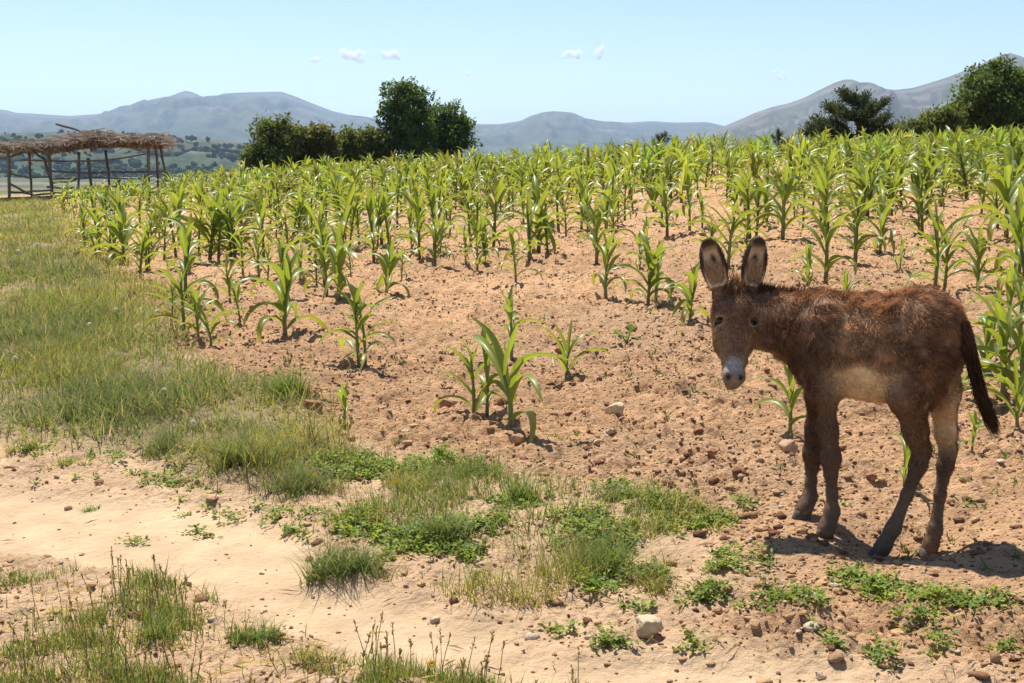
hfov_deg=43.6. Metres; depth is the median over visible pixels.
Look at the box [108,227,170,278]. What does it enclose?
maize plant
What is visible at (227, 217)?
maize plant
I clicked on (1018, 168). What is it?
maize plant
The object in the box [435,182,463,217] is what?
maize plant
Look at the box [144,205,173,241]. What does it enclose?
maize plant
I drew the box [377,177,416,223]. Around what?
maize plant
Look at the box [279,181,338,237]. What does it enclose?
maize plant
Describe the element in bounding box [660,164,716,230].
maize plant
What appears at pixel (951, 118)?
bush
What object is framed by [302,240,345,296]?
maize plant
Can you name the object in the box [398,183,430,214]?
maize plant
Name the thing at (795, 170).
maize plant
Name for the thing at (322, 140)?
bush
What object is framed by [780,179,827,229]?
maize plant
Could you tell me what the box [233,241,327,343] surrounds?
maize plant
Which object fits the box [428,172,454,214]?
maize plant
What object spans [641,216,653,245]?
maize plant
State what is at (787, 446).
stone
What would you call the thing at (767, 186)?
maize plant
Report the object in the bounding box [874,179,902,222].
maize plant
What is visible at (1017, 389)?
maize plant
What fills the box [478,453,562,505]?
grass tuft
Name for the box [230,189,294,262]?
maize plant
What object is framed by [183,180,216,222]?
maize plant
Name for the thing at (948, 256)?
maize plant
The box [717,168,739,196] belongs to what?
maize plant
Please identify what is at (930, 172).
maize plant
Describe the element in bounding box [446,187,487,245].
maize plant
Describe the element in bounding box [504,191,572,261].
maize plant
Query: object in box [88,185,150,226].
maize plant
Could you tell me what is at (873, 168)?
maize plant
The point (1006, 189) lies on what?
maize plant
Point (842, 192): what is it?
maize plant
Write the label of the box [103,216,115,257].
maize plant
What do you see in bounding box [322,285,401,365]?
maize plant
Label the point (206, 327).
maize plant
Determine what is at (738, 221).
maize plant
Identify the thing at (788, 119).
mountain
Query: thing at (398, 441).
grass tuft
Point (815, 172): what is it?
maize plant
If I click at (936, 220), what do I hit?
maize plant
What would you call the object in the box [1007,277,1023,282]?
maize plant
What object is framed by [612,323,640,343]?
weed plant
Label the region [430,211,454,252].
maize plant
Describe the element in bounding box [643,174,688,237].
maize plant
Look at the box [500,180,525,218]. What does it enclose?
maize plant
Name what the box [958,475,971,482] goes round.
stone
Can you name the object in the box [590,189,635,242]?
maize plant
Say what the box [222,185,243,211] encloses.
maize plant
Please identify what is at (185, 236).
maize plant
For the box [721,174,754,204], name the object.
maize plant
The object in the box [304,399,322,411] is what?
stone
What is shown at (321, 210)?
maize plant
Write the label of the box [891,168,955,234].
maize plant
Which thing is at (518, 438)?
stone
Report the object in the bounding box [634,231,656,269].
maize plant
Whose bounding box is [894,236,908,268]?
maize plant
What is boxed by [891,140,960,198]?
maize plant
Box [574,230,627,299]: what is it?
maize plant
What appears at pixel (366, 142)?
bush
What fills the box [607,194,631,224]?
maize plant
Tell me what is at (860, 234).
maize plant
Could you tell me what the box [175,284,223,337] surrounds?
maize plant
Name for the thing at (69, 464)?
grass tuft
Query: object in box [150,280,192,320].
maize plant
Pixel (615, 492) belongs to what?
grass tuft
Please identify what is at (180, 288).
maize plant
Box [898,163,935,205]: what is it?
maize plant
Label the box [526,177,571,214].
maize plant
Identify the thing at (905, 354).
donkey
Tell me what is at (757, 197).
maize plant
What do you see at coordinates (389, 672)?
sparse grass
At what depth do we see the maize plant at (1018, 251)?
11.04 m
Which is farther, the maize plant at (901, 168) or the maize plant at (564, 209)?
the maize plant at (901, 168)
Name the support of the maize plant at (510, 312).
on the ground at (152, 515)
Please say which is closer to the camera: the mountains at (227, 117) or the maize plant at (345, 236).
the maize plant at (345, 236)
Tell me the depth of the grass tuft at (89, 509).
5.60 m
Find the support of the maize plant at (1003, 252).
on the ground at (152, 515)
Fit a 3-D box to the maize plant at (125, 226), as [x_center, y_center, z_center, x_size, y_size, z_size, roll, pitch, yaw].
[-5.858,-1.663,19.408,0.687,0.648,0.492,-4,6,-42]
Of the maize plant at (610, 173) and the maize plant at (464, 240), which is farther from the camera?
the maize plant at (610, 173)
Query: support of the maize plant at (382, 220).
on the ground at (152, 515)
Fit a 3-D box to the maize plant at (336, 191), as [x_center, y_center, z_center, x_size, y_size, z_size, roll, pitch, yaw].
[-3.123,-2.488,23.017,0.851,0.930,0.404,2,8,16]
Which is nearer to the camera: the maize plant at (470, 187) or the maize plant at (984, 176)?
the maize plant at (984, 176)
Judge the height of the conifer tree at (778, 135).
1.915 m
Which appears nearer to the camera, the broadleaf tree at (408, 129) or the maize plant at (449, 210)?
the maize plant at (449, 210)
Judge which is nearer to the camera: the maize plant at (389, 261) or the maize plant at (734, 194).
the maize plant at (389, 261)
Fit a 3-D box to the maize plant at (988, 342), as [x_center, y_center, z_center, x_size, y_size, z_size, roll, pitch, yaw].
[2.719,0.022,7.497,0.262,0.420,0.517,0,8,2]
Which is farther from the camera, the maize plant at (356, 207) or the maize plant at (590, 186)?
the maize plant at (590, 186)
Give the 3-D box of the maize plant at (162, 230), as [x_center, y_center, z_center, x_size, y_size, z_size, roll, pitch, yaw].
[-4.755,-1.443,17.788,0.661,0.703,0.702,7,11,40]
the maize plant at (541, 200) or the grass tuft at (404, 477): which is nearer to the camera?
the grass tuft at (404, 477)
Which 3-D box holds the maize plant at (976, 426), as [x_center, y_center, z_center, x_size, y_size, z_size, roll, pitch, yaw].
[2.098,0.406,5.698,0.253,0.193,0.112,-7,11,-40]
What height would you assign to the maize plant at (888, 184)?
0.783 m
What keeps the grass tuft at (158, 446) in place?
on the ground at (152, 515)
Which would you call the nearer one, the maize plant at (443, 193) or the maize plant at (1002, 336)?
the maize plant at (1002, 336)
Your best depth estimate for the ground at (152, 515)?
5.65 m
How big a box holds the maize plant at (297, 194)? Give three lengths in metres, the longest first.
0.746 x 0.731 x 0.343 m
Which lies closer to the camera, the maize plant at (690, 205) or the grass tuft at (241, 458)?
the grass tuft at (241, 458)
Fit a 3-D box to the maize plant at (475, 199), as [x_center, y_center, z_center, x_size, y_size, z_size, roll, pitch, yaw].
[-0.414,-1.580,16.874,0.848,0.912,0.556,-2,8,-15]
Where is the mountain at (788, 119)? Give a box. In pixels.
[663,53,1023,160]
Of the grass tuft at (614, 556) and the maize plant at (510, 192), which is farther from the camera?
the maize plant at (510, 192)
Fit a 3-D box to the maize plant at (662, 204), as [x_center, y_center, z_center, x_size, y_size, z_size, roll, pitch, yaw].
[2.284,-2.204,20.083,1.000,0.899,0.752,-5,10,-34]
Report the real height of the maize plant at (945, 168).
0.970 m
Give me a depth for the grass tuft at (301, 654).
3.75 m
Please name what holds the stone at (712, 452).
on the ground at (152, 515)
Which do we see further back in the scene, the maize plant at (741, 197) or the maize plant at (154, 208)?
the maize plant at (154, 208)
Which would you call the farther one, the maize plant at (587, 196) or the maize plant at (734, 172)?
the maize plant at (734, 172)
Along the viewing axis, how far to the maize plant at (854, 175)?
21.71 m
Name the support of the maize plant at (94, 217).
on the ground at (152, 515)
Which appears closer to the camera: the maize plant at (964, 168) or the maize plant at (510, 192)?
the maize plant at (510, 192)
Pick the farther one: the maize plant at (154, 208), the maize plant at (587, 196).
the maize plant at (154, 208)
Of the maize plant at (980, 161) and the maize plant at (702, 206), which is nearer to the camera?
the maize plant at (702, 206)
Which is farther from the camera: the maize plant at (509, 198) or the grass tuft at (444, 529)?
the maize plant at (509, 198)
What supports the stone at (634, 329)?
on the ground at (152, 515)
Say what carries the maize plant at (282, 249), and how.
on the ground at (152, 515)
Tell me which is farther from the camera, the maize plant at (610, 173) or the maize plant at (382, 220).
the maize plant at (610, 173)
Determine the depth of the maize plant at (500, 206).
24.60 m
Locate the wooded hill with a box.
[0,132,505,177]
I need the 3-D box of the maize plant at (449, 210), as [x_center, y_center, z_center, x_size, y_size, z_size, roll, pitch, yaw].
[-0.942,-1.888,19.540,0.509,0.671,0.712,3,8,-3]
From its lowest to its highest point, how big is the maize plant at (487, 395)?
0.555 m
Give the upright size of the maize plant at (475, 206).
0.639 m
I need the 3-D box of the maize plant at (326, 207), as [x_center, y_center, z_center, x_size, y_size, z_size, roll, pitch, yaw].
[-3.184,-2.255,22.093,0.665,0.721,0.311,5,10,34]
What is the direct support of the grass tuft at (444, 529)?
on the ground at (152, 515)
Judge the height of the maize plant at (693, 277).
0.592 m
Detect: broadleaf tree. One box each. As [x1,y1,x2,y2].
[371,76,443,165]
[424,97,483,157]
[941,52,1023,137]
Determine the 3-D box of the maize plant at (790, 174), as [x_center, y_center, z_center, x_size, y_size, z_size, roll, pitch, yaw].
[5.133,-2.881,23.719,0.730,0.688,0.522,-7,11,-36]
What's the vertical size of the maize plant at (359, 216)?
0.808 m
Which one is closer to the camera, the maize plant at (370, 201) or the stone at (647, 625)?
the stone at (647, 625)
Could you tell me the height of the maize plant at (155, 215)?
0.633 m
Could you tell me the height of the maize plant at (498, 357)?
0.598 m
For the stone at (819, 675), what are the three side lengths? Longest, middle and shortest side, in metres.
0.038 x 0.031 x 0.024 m
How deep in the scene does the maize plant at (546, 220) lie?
16.02 m
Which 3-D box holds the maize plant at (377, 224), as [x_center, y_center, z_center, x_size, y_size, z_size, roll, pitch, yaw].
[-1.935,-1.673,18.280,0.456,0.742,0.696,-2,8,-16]
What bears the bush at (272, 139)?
on the ground at (152, 515)
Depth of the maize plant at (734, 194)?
21.83 m
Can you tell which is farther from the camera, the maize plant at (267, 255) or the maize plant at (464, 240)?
the maize plant at (464, 240)
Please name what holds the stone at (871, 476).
on the ground at (152, 515)
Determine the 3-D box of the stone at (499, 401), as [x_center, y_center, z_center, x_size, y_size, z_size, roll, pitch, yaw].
[-0.058,0.339,7.278,0.102,0.061,0.087,-4,9,-28]
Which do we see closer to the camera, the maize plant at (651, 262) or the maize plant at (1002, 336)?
the maize plant at (1002, 336)
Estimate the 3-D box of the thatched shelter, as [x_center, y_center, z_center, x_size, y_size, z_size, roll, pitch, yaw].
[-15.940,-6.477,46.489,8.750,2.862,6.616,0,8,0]
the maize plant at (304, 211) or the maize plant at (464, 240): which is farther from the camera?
the maize plant at (304, 211)
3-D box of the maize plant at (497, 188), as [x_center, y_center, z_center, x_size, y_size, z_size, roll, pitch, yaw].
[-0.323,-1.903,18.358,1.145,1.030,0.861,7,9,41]
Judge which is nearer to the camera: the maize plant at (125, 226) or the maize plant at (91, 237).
the maize plant at (91, 237)
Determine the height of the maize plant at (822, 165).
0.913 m
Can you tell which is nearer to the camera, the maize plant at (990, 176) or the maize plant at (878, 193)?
the maize plant at (878, 193)
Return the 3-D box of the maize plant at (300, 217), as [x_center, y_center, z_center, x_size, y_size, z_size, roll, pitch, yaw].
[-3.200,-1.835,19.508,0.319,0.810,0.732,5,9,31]
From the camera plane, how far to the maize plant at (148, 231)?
15.95 m
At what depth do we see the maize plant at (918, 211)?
16.16 m
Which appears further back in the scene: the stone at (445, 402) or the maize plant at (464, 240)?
the maize plant at (464, 240)
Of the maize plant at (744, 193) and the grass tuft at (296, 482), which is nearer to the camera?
the grass tuft at (296, 482)
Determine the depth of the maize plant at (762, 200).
20.96 m
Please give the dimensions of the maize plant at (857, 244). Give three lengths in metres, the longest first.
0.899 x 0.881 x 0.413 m
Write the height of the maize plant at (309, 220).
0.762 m
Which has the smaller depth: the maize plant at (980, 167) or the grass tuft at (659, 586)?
the grass tuft at (659, 586)
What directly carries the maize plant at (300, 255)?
on the ground at (152, 515)
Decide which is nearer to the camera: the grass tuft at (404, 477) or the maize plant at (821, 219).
the grass tuft at (404, 477)
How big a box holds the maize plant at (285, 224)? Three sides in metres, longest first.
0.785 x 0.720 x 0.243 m
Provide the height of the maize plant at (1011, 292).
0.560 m
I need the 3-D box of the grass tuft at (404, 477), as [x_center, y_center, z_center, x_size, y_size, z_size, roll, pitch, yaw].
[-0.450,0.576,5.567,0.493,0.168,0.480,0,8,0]
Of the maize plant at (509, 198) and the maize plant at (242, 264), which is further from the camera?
the maize plant at (509, 198)
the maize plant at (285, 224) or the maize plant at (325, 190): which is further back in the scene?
the maize plant at (325, 190)
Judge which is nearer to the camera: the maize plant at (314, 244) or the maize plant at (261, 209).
the maize plant at (314, 244)
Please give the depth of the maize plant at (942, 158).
23.58 m
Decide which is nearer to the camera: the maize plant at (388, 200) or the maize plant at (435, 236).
the maize plant at (435, 236)
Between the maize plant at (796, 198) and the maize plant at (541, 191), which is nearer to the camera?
the maize plant at (796, 198)
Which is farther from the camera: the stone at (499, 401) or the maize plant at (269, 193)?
the maize plant at (269, 193)
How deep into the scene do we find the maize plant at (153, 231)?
18.52 m
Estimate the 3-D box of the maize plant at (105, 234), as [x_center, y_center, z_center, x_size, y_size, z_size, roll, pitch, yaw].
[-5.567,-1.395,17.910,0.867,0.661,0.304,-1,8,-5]
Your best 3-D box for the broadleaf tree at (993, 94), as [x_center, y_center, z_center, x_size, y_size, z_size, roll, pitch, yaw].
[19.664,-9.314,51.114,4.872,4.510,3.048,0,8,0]
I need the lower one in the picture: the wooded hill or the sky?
the wooded hill
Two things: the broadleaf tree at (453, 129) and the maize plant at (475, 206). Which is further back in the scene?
the broadleaf tree at (453, 129)
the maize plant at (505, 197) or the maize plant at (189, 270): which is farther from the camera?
the maize plant at (505, 197)
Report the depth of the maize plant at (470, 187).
24.29 m
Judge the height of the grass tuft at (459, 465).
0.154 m
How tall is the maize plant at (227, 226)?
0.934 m
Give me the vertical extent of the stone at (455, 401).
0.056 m
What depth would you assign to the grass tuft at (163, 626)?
3.97 m
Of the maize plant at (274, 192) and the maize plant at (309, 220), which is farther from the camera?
the maize plant at (274, 192)
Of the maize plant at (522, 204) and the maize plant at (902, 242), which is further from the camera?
the maize plant at (522, 204)
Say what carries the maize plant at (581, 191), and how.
on the ground at (152, 515)
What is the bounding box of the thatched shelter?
[0,123,179,199]
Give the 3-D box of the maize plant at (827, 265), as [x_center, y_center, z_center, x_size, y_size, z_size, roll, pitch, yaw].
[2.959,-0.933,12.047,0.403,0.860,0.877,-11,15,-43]
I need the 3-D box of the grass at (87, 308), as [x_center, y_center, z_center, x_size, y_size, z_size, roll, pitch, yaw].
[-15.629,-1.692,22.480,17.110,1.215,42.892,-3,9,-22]
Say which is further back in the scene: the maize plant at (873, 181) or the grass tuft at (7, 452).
the maize plant at (873, 181)
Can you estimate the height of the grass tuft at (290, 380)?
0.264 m
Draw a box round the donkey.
[699,235,1000,557]
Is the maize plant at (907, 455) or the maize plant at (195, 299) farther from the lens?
the maize plant at (195, 299)
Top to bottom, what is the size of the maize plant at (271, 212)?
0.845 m
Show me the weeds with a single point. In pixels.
(871, 583)
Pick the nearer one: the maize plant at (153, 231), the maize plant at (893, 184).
the maize plant at (153, 231)
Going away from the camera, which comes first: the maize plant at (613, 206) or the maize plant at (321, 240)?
the maize plant at (321, 240)
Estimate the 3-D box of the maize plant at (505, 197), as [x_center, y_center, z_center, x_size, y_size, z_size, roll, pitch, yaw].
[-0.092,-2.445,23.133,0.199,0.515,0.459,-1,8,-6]
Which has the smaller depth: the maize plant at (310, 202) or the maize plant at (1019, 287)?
the maize plant at (1019, 287)
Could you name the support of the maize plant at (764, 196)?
on the ground at (152, 515)
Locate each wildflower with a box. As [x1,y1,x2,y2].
[313,472,317,497]
[427,660,434,682]
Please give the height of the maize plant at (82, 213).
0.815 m
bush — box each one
[236,111,310,174]
[283,120,347,170]
[334,122,393,169]
[890,98,972,139]
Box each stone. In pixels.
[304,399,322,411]
[437,399,452,408]
[448,398,461,405]
[494,395,507,405]
[511,433,524,442]
[554,346,560,352]
[605,402,624,416]
[625,323,637,331]
[635,614,663,638]
[706,448,717,456]
[778,439,797,453]
[815,671,826,679]
[865,472,877,481]
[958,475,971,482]
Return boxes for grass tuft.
[1,427,55,455]
[35,450,92,470]
[78,502,101,512]
[126,603,195,637]
[129,411,211,461]
[184,414,327,475]
[217,609,299,650]
[225,442,356,503]
[241,358,332,397]
[274,626,360,672]
[279,528,405,589]
[363,455,452,493]
[372,496,497,551]
[388,432,407,444]
[441,452,481,475]
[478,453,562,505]
[543,423,584,440]
[544,512,677,577]
[588,475,650,502]
[599,542,686,600]
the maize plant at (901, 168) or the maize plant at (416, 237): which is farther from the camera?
the maize plant at (901, 168)
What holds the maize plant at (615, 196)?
on the ground at (152, 515)
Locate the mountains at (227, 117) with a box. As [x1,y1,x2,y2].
[0,91,722,162]
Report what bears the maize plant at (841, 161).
on the ground at (152, 515)
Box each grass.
[0,191,397,492]
[0,546,588,682]
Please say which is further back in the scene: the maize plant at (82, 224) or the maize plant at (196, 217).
the maize plant at (82, 224)
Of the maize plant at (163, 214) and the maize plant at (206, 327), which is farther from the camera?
the maize plant at (163, 214)
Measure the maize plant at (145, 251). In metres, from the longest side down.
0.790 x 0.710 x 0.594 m
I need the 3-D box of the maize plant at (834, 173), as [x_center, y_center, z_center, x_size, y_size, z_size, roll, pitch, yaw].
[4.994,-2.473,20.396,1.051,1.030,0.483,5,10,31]
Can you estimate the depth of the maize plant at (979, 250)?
10.91 m
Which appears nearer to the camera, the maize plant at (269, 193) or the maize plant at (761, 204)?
the maize plant at (761, 204)
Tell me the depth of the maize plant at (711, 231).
13.67 m
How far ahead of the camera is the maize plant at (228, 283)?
12.65 m
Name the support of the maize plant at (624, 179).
on the ground at (152, 515)
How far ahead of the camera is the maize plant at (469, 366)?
7.03 m
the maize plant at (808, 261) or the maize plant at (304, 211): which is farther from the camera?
the maize plant at (304, 211)
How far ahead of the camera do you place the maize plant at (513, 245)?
12.63 m
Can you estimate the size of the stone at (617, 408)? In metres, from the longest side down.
0.098 x 0.093 x 0.072 m
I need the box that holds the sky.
[0,0,1023,125]
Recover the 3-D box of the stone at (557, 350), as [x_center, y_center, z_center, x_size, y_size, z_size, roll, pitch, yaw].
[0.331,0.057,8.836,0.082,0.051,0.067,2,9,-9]
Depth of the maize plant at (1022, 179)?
15.14 m
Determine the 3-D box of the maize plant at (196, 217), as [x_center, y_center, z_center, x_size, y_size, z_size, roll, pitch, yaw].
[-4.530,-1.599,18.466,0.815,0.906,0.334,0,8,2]
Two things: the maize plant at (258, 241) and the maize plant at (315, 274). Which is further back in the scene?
the maize plant at (258, 241)
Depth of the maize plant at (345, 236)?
19.38 m
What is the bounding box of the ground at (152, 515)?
[0,155,1023,682]
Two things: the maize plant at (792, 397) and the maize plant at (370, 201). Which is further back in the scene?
the maize plant at (370, 201)
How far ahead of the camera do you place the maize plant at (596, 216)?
14.54 m
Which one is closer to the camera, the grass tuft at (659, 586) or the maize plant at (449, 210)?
the grass tuft at (659, 586)
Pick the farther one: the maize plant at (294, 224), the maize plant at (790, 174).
the maize plant at (790, 174)
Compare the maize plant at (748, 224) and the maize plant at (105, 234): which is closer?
the maize plant at (748, 224)
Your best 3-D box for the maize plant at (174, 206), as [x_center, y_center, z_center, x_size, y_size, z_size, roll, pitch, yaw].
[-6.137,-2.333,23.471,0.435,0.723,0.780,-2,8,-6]
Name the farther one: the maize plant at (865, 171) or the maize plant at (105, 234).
the maize plant at (865, 171)
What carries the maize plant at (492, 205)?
on the ground at (152, 515)
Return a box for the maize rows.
[48,122,1023,229]
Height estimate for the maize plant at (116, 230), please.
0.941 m
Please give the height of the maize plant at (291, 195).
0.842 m
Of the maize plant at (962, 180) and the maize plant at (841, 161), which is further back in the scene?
the maize plant at (841, 161)
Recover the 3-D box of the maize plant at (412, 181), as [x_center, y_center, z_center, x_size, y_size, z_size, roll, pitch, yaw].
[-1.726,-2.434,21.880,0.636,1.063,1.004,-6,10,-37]
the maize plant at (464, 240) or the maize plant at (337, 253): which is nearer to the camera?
the maize plant at (337, 253)
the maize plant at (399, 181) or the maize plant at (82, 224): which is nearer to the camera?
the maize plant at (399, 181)
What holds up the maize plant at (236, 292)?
on the ground at (152, 515)
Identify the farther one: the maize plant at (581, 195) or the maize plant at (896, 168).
the maize plant at (896, 168)
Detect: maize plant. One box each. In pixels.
[53,200,110,244]
[70,209,93,231]
[70,225,106,257]
[72,203,108,237]
[72,204,126,252]
[82,220,137,259]
[86,201,154,263]
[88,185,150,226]
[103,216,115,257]
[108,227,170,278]
[109,211,141,249]
[121,218,176,270]
[125,218,176,270]
[127,207,173,255]
[136,196,204,255]
[136,212,180,259]
[138,203,171,236]
[140,197,171,226]
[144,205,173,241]
[144,259,224,332]
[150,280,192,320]
[161,193,254,265]
[164,195,185,221]
[164,211,218,300]
[167,233,199,273]
[169,183,196,240]
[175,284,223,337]
[176,201,221,253]
[177,297,251,346]
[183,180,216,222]
[183,189,256,260]
[185,202,236,242]
[192,188,243,240]
[198,190,272,262]
[202,199,254,252]
[202,200,256,259]
[202,252,254,302]
[220,229,268,275]
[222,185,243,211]
[223,226,284,276]
[226,280,243,321]
[230,188,256,235]
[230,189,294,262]
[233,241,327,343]
[247,242,279,286]
[249,168,309,231]
[250,231,314,299]
[259,192,294,236]
[264,184,276,228]
[264,204,310,248]
[265,210,303,236]
[267,189,326,240]
[273,183,316,227]
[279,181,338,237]
[279,205,318,262]
[281,186,319,211]
[282,195,318,240]
[284,234,320,282]
[290,193,314,230]
[291,218,352,267]
[298,250,334,285]
[300,217,350,285]
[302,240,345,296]
[304,194,338,263]
[304,214,339,249]
[314,220,364,303]
[316,192,337,223]
[317,178,361,225]
[317,181,359,219]
[318,275,394,371]
[319,186,374,230]
[320,187,343,221]
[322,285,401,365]
[324,195,369,239]
[328,200,375,246]
[329,195,379,243]
[330,181,366,244]
[335,381,350,425]
[343,241,366,276]
[346,185,398,262]
[357,185,416,249]
[357,195,402,244]
[358,199,385,246]
[360,185,399,245]
[362,235,415,295]
[371,171,425,227]
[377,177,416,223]
[386,168,424,224]
[389,188,445,242]
[392,247,416,280]
[394,187,440,259]
[395,203,427,252]
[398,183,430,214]
[403,163,459,216]
[409,181,459,249]
[412,215,454,266]
[417,177,466,232]
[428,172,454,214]
[428,336,515,413]
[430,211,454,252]
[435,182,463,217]
[437,197,466,237]
[445,187,510,250]
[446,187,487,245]
[454,200,486,229]
[457,175,483,215]
[457,225,484,263]
[459,216,494,270]
[462,183,525,250]
[462,197,485,223]
[465,174,525,237]
[467,323,507,416]
[469,315,579,443]
[475,211,509,269]
[480,193,498,214]
[485,223,542,281]
[487,185,504,209]
[495,175,555,253]
[499,286,547,360]
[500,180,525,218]
[501,193,512,217]
[504,171,525,213]
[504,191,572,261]
[508,181,532,224]
[514,172,559,207]
[522,175,584,231]
[522,202,570,253]
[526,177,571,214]
[530,319,609,376]
[533,211,559,249]
[545,192,587,236]
[554,176,602,228]
[559,170,603,219]
[569,177,598,220]
[573,196,627,263]
[573,209,600,232]
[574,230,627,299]
[579,187,600,230]
[589,180,611,228]
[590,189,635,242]
[593,162,624,208]
[593,178,635,218]
[600,173,649,220]
[601,184,622,220]
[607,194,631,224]
[608,229,674,305]
[621,170,644,209]
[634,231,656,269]
[635,173,674,211]
[639,173,695,226]
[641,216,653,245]
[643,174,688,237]
[647,239,674,303]
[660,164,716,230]
[662,261,709,324]
[680,207,743,258]
[685,197,767,267]
[692,191,711,227]
[708,168,786,240]
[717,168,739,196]
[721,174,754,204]
[721,184,739,212]
[722,166,777,210]
[723,177,769,214]
[727,207,771,247]
[730,179,790,237]
[733,173,752,210]
[742,178,777,210]
[746,177,792,225]
[749,162,823,239]
[751,364,805,433]
[754,177,775,221]
[755,174,779,203]
[773,166,817,208]
[778,182,809,216]
[779,168,804,203]
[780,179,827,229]
[788,241,819,285]
[791,197,869,283]
[792,158,861,226]
[793,174,841,222]
[797,167,861,235]
[800,154,853,212]
[807,167,830,204]
[818,156,834,202]
[823,183,897,263]
[825,268,866,290]
[829,195,878,246]
[831,154,851,197]
[831,181,857,209]
[835,160,903,218]
[836,156,899,201]
[836,159,875,204]
[839,155,869,208]
[844,157,889,216]
[845,169,891,207]
[850,188,895,254]
[872,151,928,206]
[872,167,906,204]
[874,159,909,197]
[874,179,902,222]
[875,169,907,215]
[883,151,901,196]
[888,434,910,485]
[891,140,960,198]
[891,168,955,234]
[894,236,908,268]
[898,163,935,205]
[900,198,975,287]
[904,151,951,212]
[904,196,934,232]
[907,213,986,286]
[924,150,949,203]
[930,153,963,206]
[935,135,1007,199]
[938,151,956,195]
[945,165,978,199]
[950,149,976,190]
[951,224,1008,290]
[956,147,1023,241]
[958,285,1023,400]
[958,410,1000,450]
[961,147,1002,188]
[961,157,1001,216]
[961,168,1014,228]
[962,147,992,189]
[962,315,1023,389]
[964,148,1003,194]
[964,354,1023,427]
[965,267,1023,338]
[966,175,997,202]
[974,312,1012,374]
[976,199,1023,290]
[977,261,1023,324]
[982,183,1023,268]
[989,283,1010,339]
[991,162,1023,211]
[996,190,1023,288]
[1004,175,1023,235]
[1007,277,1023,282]
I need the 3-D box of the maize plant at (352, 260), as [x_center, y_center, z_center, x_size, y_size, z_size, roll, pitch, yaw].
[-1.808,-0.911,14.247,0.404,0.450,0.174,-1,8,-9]
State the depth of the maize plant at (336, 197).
23.53 m
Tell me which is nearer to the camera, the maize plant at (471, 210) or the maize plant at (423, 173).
the maize plant at (471, 210)
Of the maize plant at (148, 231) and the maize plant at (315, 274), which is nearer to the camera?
the maize plant at (315, 274)
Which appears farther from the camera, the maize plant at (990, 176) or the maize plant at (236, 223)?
the maize plant at (990, 176)
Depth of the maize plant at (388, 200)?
18.33 m
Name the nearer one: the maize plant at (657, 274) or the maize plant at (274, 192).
the maize plant at (657, 274)
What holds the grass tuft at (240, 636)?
on the ground at (152, 515)
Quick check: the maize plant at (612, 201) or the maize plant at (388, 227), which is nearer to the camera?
the maize plant at (388, 227)
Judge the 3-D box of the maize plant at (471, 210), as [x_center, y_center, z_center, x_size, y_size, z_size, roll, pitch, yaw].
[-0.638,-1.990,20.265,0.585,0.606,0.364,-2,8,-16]
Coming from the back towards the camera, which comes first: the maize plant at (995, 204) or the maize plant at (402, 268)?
the maize plant at (995, 204)
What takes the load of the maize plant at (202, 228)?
on the ground at (152, 515)
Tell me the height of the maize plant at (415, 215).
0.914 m
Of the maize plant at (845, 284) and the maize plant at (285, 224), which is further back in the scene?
the maize plant at (285, 224)
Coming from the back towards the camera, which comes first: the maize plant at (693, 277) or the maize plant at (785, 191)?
the maize plant at (785, 191)
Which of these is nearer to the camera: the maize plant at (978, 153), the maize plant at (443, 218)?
the maize plant at (443, 218)
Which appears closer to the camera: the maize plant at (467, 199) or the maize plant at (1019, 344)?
the maize plant at (1019, 344)
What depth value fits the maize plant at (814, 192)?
22.88 m
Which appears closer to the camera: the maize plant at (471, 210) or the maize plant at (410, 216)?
the maize plant at (410, 216)
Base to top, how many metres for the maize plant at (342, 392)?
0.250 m
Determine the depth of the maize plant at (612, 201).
20.17 m
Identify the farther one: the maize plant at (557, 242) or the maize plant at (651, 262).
the maize plant at (557, 242)
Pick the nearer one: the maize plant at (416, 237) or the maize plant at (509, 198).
the maize plant at (416, 237)
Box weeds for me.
[11,211,1023,672]
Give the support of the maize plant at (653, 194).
on the ground at (152, 515)
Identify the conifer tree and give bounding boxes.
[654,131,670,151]
[770,128,789,156]
[795,83,897,152]
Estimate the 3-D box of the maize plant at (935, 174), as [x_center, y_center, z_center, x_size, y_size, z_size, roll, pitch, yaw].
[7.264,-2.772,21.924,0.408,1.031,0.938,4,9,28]
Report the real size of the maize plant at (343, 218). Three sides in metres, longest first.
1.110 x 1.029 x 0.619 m
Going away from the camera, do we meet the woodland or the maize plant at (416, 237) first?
the maize plant at (416, 237)
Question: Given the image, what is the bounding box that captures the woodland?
[0,129,486,177]
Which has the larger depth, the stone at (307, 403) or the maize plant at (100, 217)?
the maize plant at (100, 217)
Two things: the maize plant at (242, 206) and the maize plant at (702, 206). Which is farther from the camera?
the maize plant at (242, 206)
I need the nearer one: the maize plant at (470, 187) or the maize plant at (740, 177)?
the maize plant at (740, 177)
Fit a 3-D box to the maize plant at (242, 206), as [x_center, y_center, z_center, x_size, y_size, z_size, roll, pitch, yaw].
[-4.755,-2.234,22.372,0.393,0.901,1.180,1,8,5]
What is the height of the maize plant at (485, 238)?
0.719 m
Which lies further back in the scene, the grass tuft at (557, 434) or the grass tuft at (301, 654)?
the grass tuft at (557, 434)

